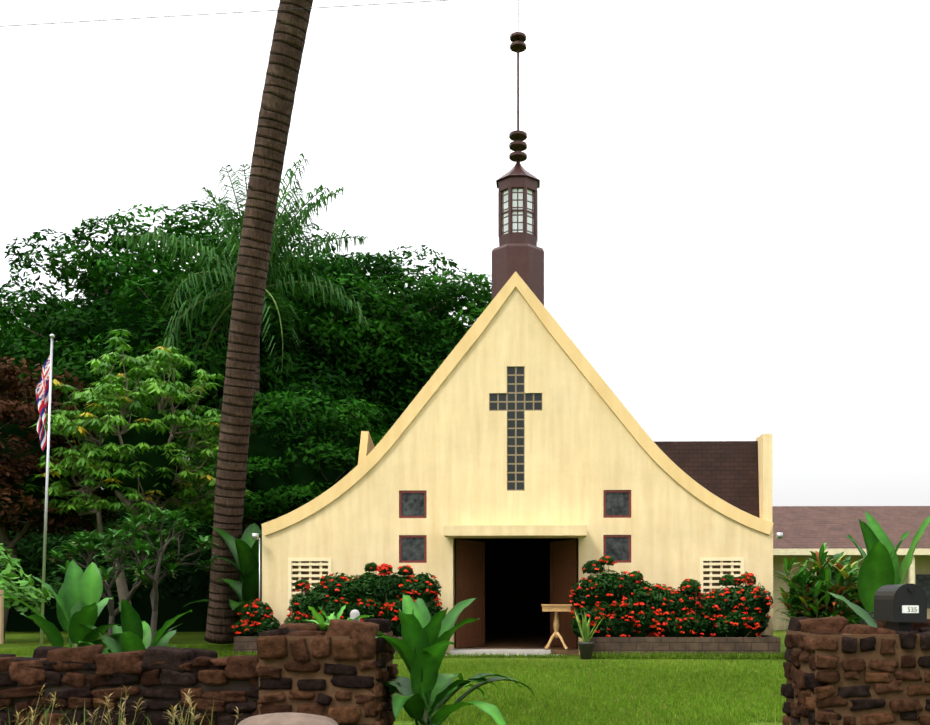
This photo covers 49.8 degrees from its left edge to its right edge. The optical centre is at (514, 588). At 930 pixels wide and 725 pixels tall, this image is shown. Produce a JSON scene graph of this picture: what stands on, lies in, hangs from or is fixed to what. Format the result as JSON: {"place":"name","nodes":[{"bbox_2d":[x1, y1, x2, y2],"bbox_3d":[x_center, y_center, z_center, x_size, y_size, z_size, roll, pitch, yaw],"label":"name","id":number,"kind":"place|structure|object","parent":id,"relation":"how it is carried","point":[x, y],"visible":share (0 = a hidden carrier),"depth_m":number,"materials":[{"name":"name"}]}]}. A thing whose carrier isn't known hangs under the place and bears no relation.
{"place":"outdoors","nodes":[
{"label":"outdoors","id":0,"kind":"place"},
{"bbox_2d":[0,590,3,643],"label":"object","id":1,"kind":"object","parent":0,"point":[1,618],"visible":1,"depth_m":11.00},
{"bbox_2d":[0,298,98,479],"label":"tree","id":2,"kind":"object","parent":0,"point":[7,318],"depth_m":50.61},
{"bbox_2d":[0,488,261,631],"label":"hedge","id":3,"kind":"object","parent":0,"point":[170,605],"depth_m":39.71,"materials":[{"name":"plant"}]},
{"bbox_2d":[16,329,254,604],"bbox_3d":[-11.320,-2.791,30.825,6.677,9.798,6.040,0,0,2],"label":"umbrella tree","id":4,"kind":"object","parent":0,"point":[142,398],"depth_m":29.89,"materials":[{"name":"plant"}]},
{"bbox_2d":[91,504,223,643],"bbox_3d":[-8.881,-0.161,24.503,2.728,3.754,4.798,0,0,2],"label":"plumeria tree","id":5,"kind":"object","parent":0,"point":[174,515],"depth_m":24.50,"materials":[{"name":"plant"}]},
{"bbox_2d":[0,0,448,26],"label":"overhead wires","id":6,"kind":"object","parent":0,"point":[226,13],"visible":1,"depth_m":10.44,"materials":[{"name":"black paint"}]},
{"bbox_2d":[0,197,455,487],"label":"tree","id":7,"kind":"object","parent":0,"point":[102,265],"depth_m":41.30,"materials":[{"name":"plant"}]},
{"bbox_2d":[111,153,369,388],"bbox_3d":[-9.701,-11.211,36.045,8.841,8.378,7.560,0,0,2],"label":"palm fronds","id":8,"kind":"object","parent":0,"point":[274,263],"visible":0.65,"depth_m":35.67,"materials":[{"name":"green plant"}]},
{"bbox_2d":[215,245,491,456],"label":"tree","id":9,"kind":"object","parent":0,"point":[445,290],"depth_m":44.75,"materials":[{"name":"plant"}]},
{"bbox_2d":[284,562,442,635],"bbox_3d":[-3.840,0.379,25.215,4.077,2.117,1.202,0,0,2],"label":"ixora bush","id":10,"kind":"object","parent":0,"point":[373,565],"depth_m":24.89,"materials":[{"name":"plant"}]},
{"bbox_2d":[358,431,374,463],"bbox_3d":[-4.119,-3.060,28.174,0.440,2.350,2.600,0,0,2],"label":"church fin","id":11,"kind":"object","parent":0,"point":[367,446],"visible":0.15,"depth_m":26.87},
{"bbox_2d":[0,630,785,724],"bbox_3d":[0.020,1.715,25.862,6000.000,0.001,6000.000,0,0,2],"label":"lawn","id":12,"kind":"structure","parent":0,"point":[17,640],"depth_m":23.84,"materials":[{"name":"plant"}]},
{"bbox_2d":[0,546,53,614],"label":"shrub","id":13,"kind":"object","parent":12,"relation":"on","point":[13,589],"visible":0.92,"depth_m":11.71,"materials":[{"name":"green plant"}]},
{"bbox_2d":[40,334,54,645],"bbox_3d":[-9.460,-1.710,20.113,0.392,6.851,0.200,0,0,2],"label":"flagpole","id":14,"kind":"object","parent":12,"relation":"on","point":[52,336],"visible":0.65,"depth_m":20.09,"materials":[{"name":"grey metal"}]},
{"bbox_2d":[36,356,49,450],"bbox_3d":[-9.486,-3.746,20.130,0.282,1.979,0.203,0,0,-12],"label":"flag","id":15,"kind":"object","parent":14,"relation":"attached to","point":[42,392],"visible":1,"depth_m":20.13,"materials":[{"name":"fabric"}]},
{"bbox_2d":[0,356,119,642],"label":"tree","id":16,"kind":"object","parent":12,"relation":"on","point":[13,387],"depth_m":30.16,"materials":[{"name":"plant"}]},
{"bbox_2d":[0,559,154,657],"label":"leafy plant","id":17,"kind":"object","parent":12,"relation":"on","point":[77,597],"visible":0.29,"depth_m":10.80,"materials":[{"name":"plant"}]},
{"bbox_2d":[46,527,185,647],"bbox_3d":[-10.127,0.074,25.595,3.706,3.296,4.164,0,0,2],"label":"plumeria tree","id":18,"kind":"object","parent":12,"relation":"on","point":[92,537],"depth_m":25.45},
{"bbox_2d":[1,685,243,724],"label":"weeds","id":19,"kind":"object","parent":12,"relation":"on","point":[173,715],"visible":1,"depth_m":8.82,"materials":[{"name":"beige plant"}]},
{"bbox_2d":[0,661,258,724],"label":"joint","id":20,"kind":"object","parent":12,"relation":"on","point":[238,686],"depth_m":9.28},
{"bbox_2d":[0,644,258,724],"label":"stone wall","id":21,"kind":"structure","parent":20,"relation":"attached to","point":[39,669],"depth_m":9.23,"materials":[{"name":"stone"}]},
{"bbox_2d":[79,599,191,652],"bbox_3d":[-3.883,0.902,10.323,1.406,1.625,1.242,0,0,-9],"label":"leafy plant","id":22,"kind":"object","parent":12,"relation":"on","point":[134,630],"visible":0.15,"depth_m":10.29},
{"bbox_2d":[205,523,261,617],"bbox_3d":[-6.935,-0.124,27.456,2.494,3.678,3.446,0,0,-29],"label":"banana plant","id":23,"kind":"object","parent":12,"relation":"on","point":[245,550],"visible":0.56,"depth_m":27.12,"materials":[{"name":"green plant"}]},
{"bbox_2d":[0,643,473,656],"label":"lawn blades","id":24,"kind":"object","parent":12,"relation":"on","point":[220,648],"visible":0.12,"depth_m":27.80,"materials":[{"name":"green plant"}]},
{"bbox_2d":[245,339,259,635],"bbox_3d":[-9.532,-3.785,36.121,0.598,11.605,0.530,0,0,2],"label":"tree","id":25,"kind":"object","parent":12,"relation":"on","point":[256,387],"visible":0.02,"depth_m":36.00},
{"bbox_2d":[204,0,312,643],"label":"palm trunk","id":26,"kind":"object","parent":12,"relation":"on","point":[280,85],"visible":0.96,"depth_m":26.88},
{"bbox_2d":[177,381,387,532],"bbox_3d":[-7.991,-2.803,36.751,9.114,9.687,8.459,0,0,2],"label":"tree","id":27,"kind":"object","parent":12,"relation":"on","point":[315,397],"depth_m":34.60,"materials":[{"name":"plant"}]},
{"bbox_2d":[237,712,337,724],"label":"boulder","id":28,"kind":"object","parent":12,"relation":"on","point":[288,718],"visible":1,"depth_m":8.29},
{"bbox_2d":[234,635,402,654],"bbox_3d":[-4.421,1.455,25.321,5.050,0.520,1.280,0,0,2],"label":"planter","id":29,"kind":"object","parent":12,"relation":"on","point":[244,644],"visible":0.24,"depth_m":24.74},
{"bbox_2d":[231,599,280,634],"bbox_3d":[-6.521,0.841,25.327,1.207,1.179,0.918,0,0,2],"label":"flowering bush","id":30,"kind":"object","parent":29,"relation":"attached to","point":[276,624],"depth_m":25.04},
{"bbox_2d":[252,618,397,724],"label":"pillar stones","id":31,"kind":"object","parent":12,"relation":"on","point":[274,644],"visible":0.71,"depth_m":9.09,"materials":[{"name":"stone"}]},
{"bbox_2d":[259,631,392,724],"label":"mortar joints","id":32,"kind":"object","parent":12,"relation":"on","point":[331,690],"visible":0.33,"depth_m":9.12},
{"bbox_2d":[304,603,373,629],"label":"plant","id":33,"kind":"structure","parent":32,"relation":"on","point":[320,621],"depth_m":9.86,"materials":[{"name":"green plant"}]},
{"bbox_2d":[375,594,534,724],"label":"leafy plant","id":34,"kind":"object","parent":12,"relation":"on","point":[424,693],"depth_m":9.46,"materials":[{"name":"plant"}]},
{"bbox_2d":[444,649,557,657],"bbox_3d":[-0.368,1.640,25.372,3.150,0.150,1.100,0,0,2],"label":"doorstep","id":35,"kind":"object","parent":12,"relation":"on","point":[504,651],"visible":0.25,"depth_m":25.14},
{"bbox_2d":[443,653,567,657],"bbox_3d":[-0.360,1.635,24.719,3.320,0.159,0.260,0,0,2],"label":"strip of grass blades","id":36,"kind":"object","parent":12,"relation":"on","point":[465,655],"visible":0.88,"depth_m":24.67,"materials":[{"name":"green plant"}]},
{"bbox_2d":[454,538,577,627],"bbox_3d":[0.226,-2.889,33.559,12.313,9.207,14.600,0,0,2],"label":"doorway","id":37,"kind":"structure","parent":12,"relation":"on","point":[517,582],"depth_m":40.87,"materials":[{"name":"black"}]},
{"bbox_2d":[454,539,484,647],"bbox_3d":[-1.229,0.140,27.026,0.090,2.870,1.610,0,0,27],"label":"church door","id":38,"kind":"structure","parent":37,"relation":"attached to","point":[469,569],"depth_m":27.01,"materials":[{"name":"brown wood"}]},
{"bbox_2d":[288,557,743,616],"bbox_3d":[-0.004,-0.035,25.896,11.810,1.540,0.103,0,0,2],"label":"church vent lattice","id":39,"kind":"object","parent":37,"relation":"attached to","point":[710,569],"visible":0.52,"depth_m":25.81,"materials":[{"name":"paint"}]},
{"bbox_2d":[292,561,739,596],"bbox_3d":[-0.002,-0.035,25.955,11.770,1.500,0.015,0,0,2],"label":"vent block grille","id":40,"kind":"object","parent":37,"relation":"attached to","point":[704,572],"depth_m":26.08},
{"bbox_2d":[550,539,577,648],"bbox_3d":[1.330,0.140,26.957,0.090,2.870,1.610,0,0,-23],"label":"church door","id":41,"kind":"structure","parent":37,"relation":"attached to","point":[563,566],"depth_m":26.93,"materials":[{"name":"brown wood"}]},
{"bbox_2d":[454,628,578,654],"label":"entrance floor","id":42,"kind":"structure","parent":12,"relation":"on","point":[517,638],"depth_m":30.72,"materials":[{"name":"grey concrete"}]},
{"bbox_2d":[541,604,571,649],"bbox_3d":[1.069,0.989,25.784,0.780,1.168,0.603,0,0,2],"label":"table","id":43,"kind":"object","parent":42,"relation":"on","point":[556,608],"visible":1,"depth_m":25.52,"materials":[{"name":"brown wood"}]},
{"bbox_2d":[262,287,772,654],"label":"church facade","id":44,"kind":"structure","parent":12,"relation":"on","point":[584,449],"depth_m":25.86,"materials":[{"name":"paint"}]},
{"bbox_2d":[443,525,586,536],"bbox_3d":[0.009,-1.458,25.437,3.600,0.255,0.850,0,0,2],"label":"door lintel","id":45,"kind":"structure","parent":44,"relation":"attached to","point":[514,530],"depth_m":25.02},
{"bbox_2d":[399,490,630,562],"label":"window frames","id":46,"kind":"structure","parent":44,"relation":"attached to","point":[604,516],"depth_m":25.94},
{"bbox_2d":[401,492,628,560],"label":"window panes","id":47,"kind":"structure","parent":46,"relation":"in","point":[412,548],"depth_m":25.98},
{"bbox_2d":[489,367,541,490],"bbox_3d":[0.022,-4.145,25.920,1.380,3.220,0.045,0,0,2],"label":"cross window","id":48,"kind":"structure","parent":44,"relation":"in","point":[515,401],"depth_m":25.90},
{"bbox_2d":[261,271,773,535],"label":"roof trim","id":49,"kind":"structure","parent":44,"relation":"attached to","point":[605,392],"depth_m":25.80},
{"bbox_2d":[252,532,782,599],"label":"church spotlights","id":50,"kind":"object","parent":44,"relation":"attached to","point":[779,535],"visible":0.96,"depth_m":25.73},
{"bbox_2d":[578,642,594,659],"bbox_3d":[1.728,1.505,24.266,0.410,0.420,0.410,0,0,2],"label":"plant pot","id":51,"kind":"object","parent":12,"relation":"on","point":[586,650],"depth_m":24.13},
{"bbox_2d":[574,611,603,641],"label":"potted plant","id":52,"kind":"object","parent":51,"relation":"on","point":[585,630],"visible":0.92,"depth_m":24.21,"materials":[{"name":"green plant"}]},
{"bbox_2d":[589,635,780,658],"bbox_3d":[4.141,1.455,25.092,4.720,0.520,1.280,0,0,2],"label":"planter","id":53,"kind":"object","parent":12,"relation":"on","point":[769,644],"visible":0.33,"depth_m":24.45,"materials":[{"name":"brick"}]},
{"bbox_2d":[592,650,784,658],"bbox_3d":[4.130,1.605,24.348,4.970,0.219,0.298,0,0,2],"label":"grass edge","id":54,"kind":"object","parent":12,"relation":"on","point":[676,655],"visible":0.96,"depth_m":24.30,"materials":[{"name":"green plant"}]},
{"bbox_2d":[654,441,759,517],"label":"roof","id":55,"kind":"structure","parent":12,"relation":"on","point":[727,471],"depth_m":26.40,"materials":[{"name":"tile"}]},
{"bbox_2d":[772,543,862,633],"bbox_3d":[7.392,0.302,24.087,2.538,2.842,1.933,0,0,2],"label":"croton bush","id":56,"kind":"object","parent":12,"relation":"on","point":[805,580],"depth_m":23.89,"materials":[{"name":"plant"}]},
{"bbox_2d":[824,552,873,625],"bbox_3d":[8.018,0.392,24.982,2.248,2.662,1.713,0,0,2],"label":"croton bush","id":57,"kind":"object","parent":12,"relation":"on","point":[857,620],"depth_m":24.75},
{"bbox_2d":[781,616,929,724],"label":"pillar stones","id":58,"kind":"object","parent":12,"relation":"on","point":[804,706],"visible":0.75,"depth_m":8.96,"materials":[{"name":"stone"}]},
{"bbox_2d":[786,630,929,724],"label":"mortar joints","id":59,"kind":"object","parent":12,"relation":"on","point":[917,652],"visible":0.43,"depth_m":8.99,"materials":[{"name":"concrete"}]},
{"bbox_2d":[874,583,926,631],"bbox_3d":[3.644,0.178,9.462,0.305,0.452,0.595,0,0,2],"label":"mailbox","id":60,"kind":"object","parent":59,"relation":"on","point":[890,601],"visible":0.96,"depth_m":9.19,"materials":[{"name":"black paint"}]},
{"bbox_2d":[814,511,929,626],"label":"broad-leaf plant","id":61,"kind":"object","parent":12,"relation":"on","point":[879,567],"visible":0.29,"depth_m":10.66,"materials":[{"name":"plant"}]},
{"bbox_2d":[0,0,929,505],"label":"sky","id":62,"kind":"structure","parent":0,"point":[734,195],"materials":[{"name":"white"}]},
{"bbox_2d":[492,159,543,304],"bbox_3d":[0.090,-7.755,28.461,1.478,8.940,1.478,0,0,2],"label":"church steeple","id":63,"kind":"object","parent":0,"point":[521,254],"visible":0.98,"depth_m":27.93,"materials":[{"name":"metal"}]},
{"bbox_2d":[502,189,533,234],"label":"steeple windows","id":64,"kind":"structure","parent":63,"relation":"in","point":[517,216],"depth_m":28.08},
{"bbox_2d":[509,0,526,161],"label":"church spire","id":65,"kind":"structure","parent":63,"relation":"on","point":[518,144],"depth_m":28.41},
{"bbox_2d":[411,714,749,724],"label":"lawn","id":66,"kind":"structure","parent":0,"point":[568,720],"depth_m":12.44,"materials":[{"name":"green plant"}]},
{"bbox_2d":[755,434,771,521],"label":"parapet wall","id":67,"kind":"structure","parent":0,"point":[765,470],"depth_m":25.81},
{"bbox_2d":[773,555,929,629],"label":"house walls","id":68,"kind":"structure","parent":0,"point":[922,564],"depth_m":41.06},
{"bbox_2d":[772,506,929,548],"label":"house roof","id":69,"kind":"structure","parent":68,"relation":"on","point":[811,527],"depth_m":42.34,"materials":[{"name":"tile"}]},
{"bbox_2d":[773,549,929,583],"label":"house fascia posts","id":70,"kind":"object","parent":68,"relation":"attached to","point":[851,552],"visible":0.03,"depth_m":39.12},
{"bbox_2d":[834,574,929,623],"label":"house openings","id":71,"kind":"object","parent":68,"relation":"in","point":[923,581],"depth_m":40.89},
{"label":"ixora bush","id":72,"kind":"object","parent":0,"visible":0},
{"bbox_2d":[414,599,439,615],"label":"ixora bush","id":73,"kind":"object","parent":72,"relation":"on","point":[430,608],"visible":0.08,"depth_m":24.94,"materials":[{"name":"green plant"}]},
{"bbox_2d":[408,574,438,602],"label":"ixora bush","id":74,"kind":"object","parent":73,"relation":"on","point":[426,598],"visible":0.4,"depth_m":24.91,"materials":[{"name":"green plant"}]},
{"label":"planter soil","id":75,"kind":"structure","parent":0,"visible":0},
{"bbox_2d":[236,620,255,636],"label":"ixora bush","id":76,"kind":"object","parent":75,"relation":"on","point":[249,634],"visible":0.23,"depth_m":25.07,"materials":[{"name":"green plant"}]},
{"bbox_2d":[244,603,267,622],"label":"ixora bush","id":77,"kind":"object","parent":76,"relation":"on","point":[252,619],"visible":0.23,"depth_m":25.05,"materials":[{"name":"green plant"}]},
{"bbox_2d":[292,613,308,622],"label":"ixora bush","id":78,"kind":"object","parent":75,"relation":"on","point":[299,618],"visible":0.08,"depth_m":24.98,"materials":[{"name":"green plant"}]},
{"bbox_2d":[290,594,315,616],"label":"ixora bush","id":79,"kind":"object","parent":78,"relation":"on","point":[297,607],"visible":0.25,"depth_m":25.00,"materials":[{"name":"green plant"}]},
{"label":"ixora bush","id":80,"kind":"object","parent":75,"relation":"on","visible":0},
{"bbox_2d":[380,602,393,618],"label":"ixora bush","id":81,"kind":"object","parent":80,"relation":"on","point":[386,616],"visible":0.06,"depth_m":24.82,"materials":[{"name":"green plant"}]},
{"bbox_2d":[376,575,400,602],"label":"ixora bush","id":82,"kind":"object","parent":81,"relation":"on","point":[386,592],"visible":0.23,"depth_m":24.86,"materials":[{"name":"green plant"}]},
{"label":"ixora bush","id":83,"kind":"object","parent":75,"relation":"on","visible":0},
{"bbox_2d":[340,603,356,619],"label":"ixora bush","id":84,"kind":"object","parent":83,"relation":"on","point":[355,606],"visible":0.02,"depth_m":24.86,"materials":[{"name":"green plant"}]},
{"bbox_2d":[324,597,348,619],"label":"ixora bush","id":85,"kind":"object","parent":84,"relation":"on","point":[337,606],"visible":0.1,"depth_m":24.79,"materials":[{"name":"green plant"}]},
{"bbox_2d":[325,575,345,598],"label":"ixora bush","id":86,"kind":"object","parent":85,"relation":"on","point":[333,593],"visible":0.08,"depth_m":24.94,"materials":[{"name":"green plant"}]},
{"bbox_2d":[340,578,361,603],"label":"ixora bush","id":87,"kind":"object","parent":83,"relation":"on","point":[352,600],"visible":0.23,"depth_m":24.88,"materials":[{"name":"green plant"}]},
{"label":"ixora bush","id":88,"kind":"object","parent":75,"relation":"on","visible":0},
{"bbox_2d":[309,585,326,612],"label":"ixora bush","id":89,"kind":"object","parent":88,"relation":"on","point":[319,601],"visible":0.12,"depth_m":24.98,"materials":[{"name":"green plant"}]},
{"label":"ixora bush","id":90,"kind":"object","parent":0,"visible":0},
{"bbox_2d":[357,595,379,618],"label":"ixora bush","id":91,"kind":"object","parent":90,"relation":"on","point":[365,611],"visible":0.19,"depth_m":24.78,"materials":[{"name":"green plant"}]},
{"bbox_2d":[359,573,378,595],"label":"ixora bush","id":92,"kind":"object","parent":91,"relation":"on","point":[369,583],"visible":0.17,"depth_m":24.91,"materials":[{"name":"green plant"}]},
{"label":"planter soil","id":93,"kind":"structure","parent":0,"visible":0},
{"bbox_2d":[573,621,596,637],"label":"ixora bush","id":94,"kind":"object","parent":93,"relation":"on","point":[575,627],"visible":0.04,"depth_m":24.93,"materials":[{"name":"green plant"}]},
{"bbox_2d":[572,579,597,607],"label":"ixora bush","id":95,"kind":"object","parent":94,"relation":"on","point":[589,601],"visible":0.27,"depth_m":24.81,"materials":[{"name":"green plant"}]},
{"bbox_2d":[577,605,602,626],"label":"ixora bush","id":96,"kind":"object","parent":94,"relation":"on","point":[581,616],"visible":0.1,"depth_m":24.71,"materials":[{"name":"green plant"}]},
{"bbox_2d":[589,573,619,603],"bbox_3d":[2.234,0.028,25.009,0.870,0.823,0.874,0,0,2],"label":"ixora bush","id":97,"kind":"object","parent":96,"relation":"on","point":[607,598],"visible":0.46,"depth_m":24.65,"materials":[{"name":"green plant"}]},
{"bbox_2d":[596,615,612,636],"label":"ixora bush","id":98,"kind":"object","parent":93,"relation":"on","point":[601,633],"visible":0.17,"depth_m":24.66,"materials":[{"name":"green plant"}]},
{"bbox_2d":[611,615,630,636],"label":"ixora bush","id":99,"kind":"object","parent":93,"relation":"on","point":[626,632],"visible":0.1,"depth_m":24.67,"materials":[{"name":"green plant"}]},
{"bbox_2d":[631,625,647,636],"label":"ixora bush","id":100,"kind":"object","parent":93,"relation":"on","point":[640,634],"visible":0.06,"depth_m":24.78,"materials":[{"name":"green plant"}]},
{"bbox_2d":[630,582,650,606],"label":"ixora bush","id":101,"kind":"object","parent":100,"relation":"on","point":[642,597],"visible":0.19,"depth_m":24.74,"materials":[{"name":"green plant"}]},
{"bbox_2d":[617,575,635,599],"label":"ixora bush","id":102,"kind":"object","parent":101,"relation":"on","point":[630,591],"visible":0.17,"depth_m":24.77,"materials":[{"name":"green plant"}]},
{"bbox_2d":[633,606,653,633],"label":"ixora bush","id":103,"kind":"object","parent":100,"relation":"on","point":[642,627],"visible":0.21,"depth_m":24.71,"materials":[{"name":"green plant"}]},
{"bbox_2d":[614,597,640,621],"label":"ixora bush","id":104,"kind":"object","parent":103,"relation":"on","point":[633,609],"visible":0.25,"depth_m":24.64,"materials":[{"name":"green plant"}]},
{"bbox_2d":[652,613,674,636],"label":"ixora bush","id":105,"kind":"object","parent":93,"relation":"on","point":[655,630],"visible":0.25,"depth_m":24.74,"materials":[{"name":"green plant"}]},
{"bbox_2d":[661,591,686,617],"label":"ixora bush","id":106,"kind":"object","parent":105,"relation":"on","point":[665,607],"visible":0.12,"depth_m":24.67,"materials":[{"name":"green plant"}]},
{"bbox_2d":[568,555,773,636],"bbox_3d":[3.909,0.295,24.995,5.148,2.271,1.308,0,0,2],"label":"ixora bush","id":107,"kind":"object","parent":93,"relation":"on","point":[695,585],"depth_m":24.65,"materials":[{"name":"plant"}]},
{"bbox_2d":[677,591,699,613],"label":"ixora bush","id":108,"kind":"object","parent":107,"relation":"attached to","point":[690,606],"visible":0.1,"depth_m":24.70,"materials":[{"name":"green plant"}]},
{"bbox_2d":[665,615,684,636],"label":"ixora bush","id":109,"kind":"object","parent":93,"relation":"on","point":[671,633],"visible":0.15,"depth_m":24.64,"materials":[{"name":"green plant"}]},
{"bbox_2d":[692,617,713,636],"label":"ixora bush","id":110,"kind":"object","parent":93,"relation":"on","point":[707,632],"visible":0.25,"depth_m":24.71,"materials":[{"name":"green plant"}]},
{"bbox_2d":[694,595,715,618],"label":"ixora bush","id":111,"kind":"object","parent":110,"relation":"on","point":[708,608],"visible":0.1,"depth_m":24.70,"materials":[{"name":"green plant"}]},
{"bbox_2d":[712,617,729,636],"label":"ixora bush","id":112,"kind":"object","parent":93,"relation":"on","point":[716,630],"visible":0.17,"depth_m":24.67,"materials":[{"name":"green plant"}]},
{"bbox_2d":[708,590,732,617],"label":"ixora bush","id":113,"kind":"object","parent":112,"relation":"on","point":[725,613],"visible":0.19,"depth_m":24.68,"materials":[{"name":"green plant"}]},
{"bbox_2d":[727,611,747,636],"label":"ixora bush","id":114,"kind":"object","parent":93,"relation":"on","point":[732,633],"visible":0.21,"depth_m":24.56,"materials":[{"name":"green plant"}]},
{"bbox_2d":[740,613,766,636],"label":"ixora bush","id":115,"kind":"object","parent":93,"relation":"on","point":[752,633],"visible":0.27,"depth_m":24.67,"materials":[{"name":"green plant"}]},
{"bbox_2d":[741,586,769,614],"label":"ixora bush","id":116,"kind":"object","parent":115,"relation":"on","point":[765,609],"visible":0.38,"depth_m":24.60,"materials":[{"name":"green plant"}]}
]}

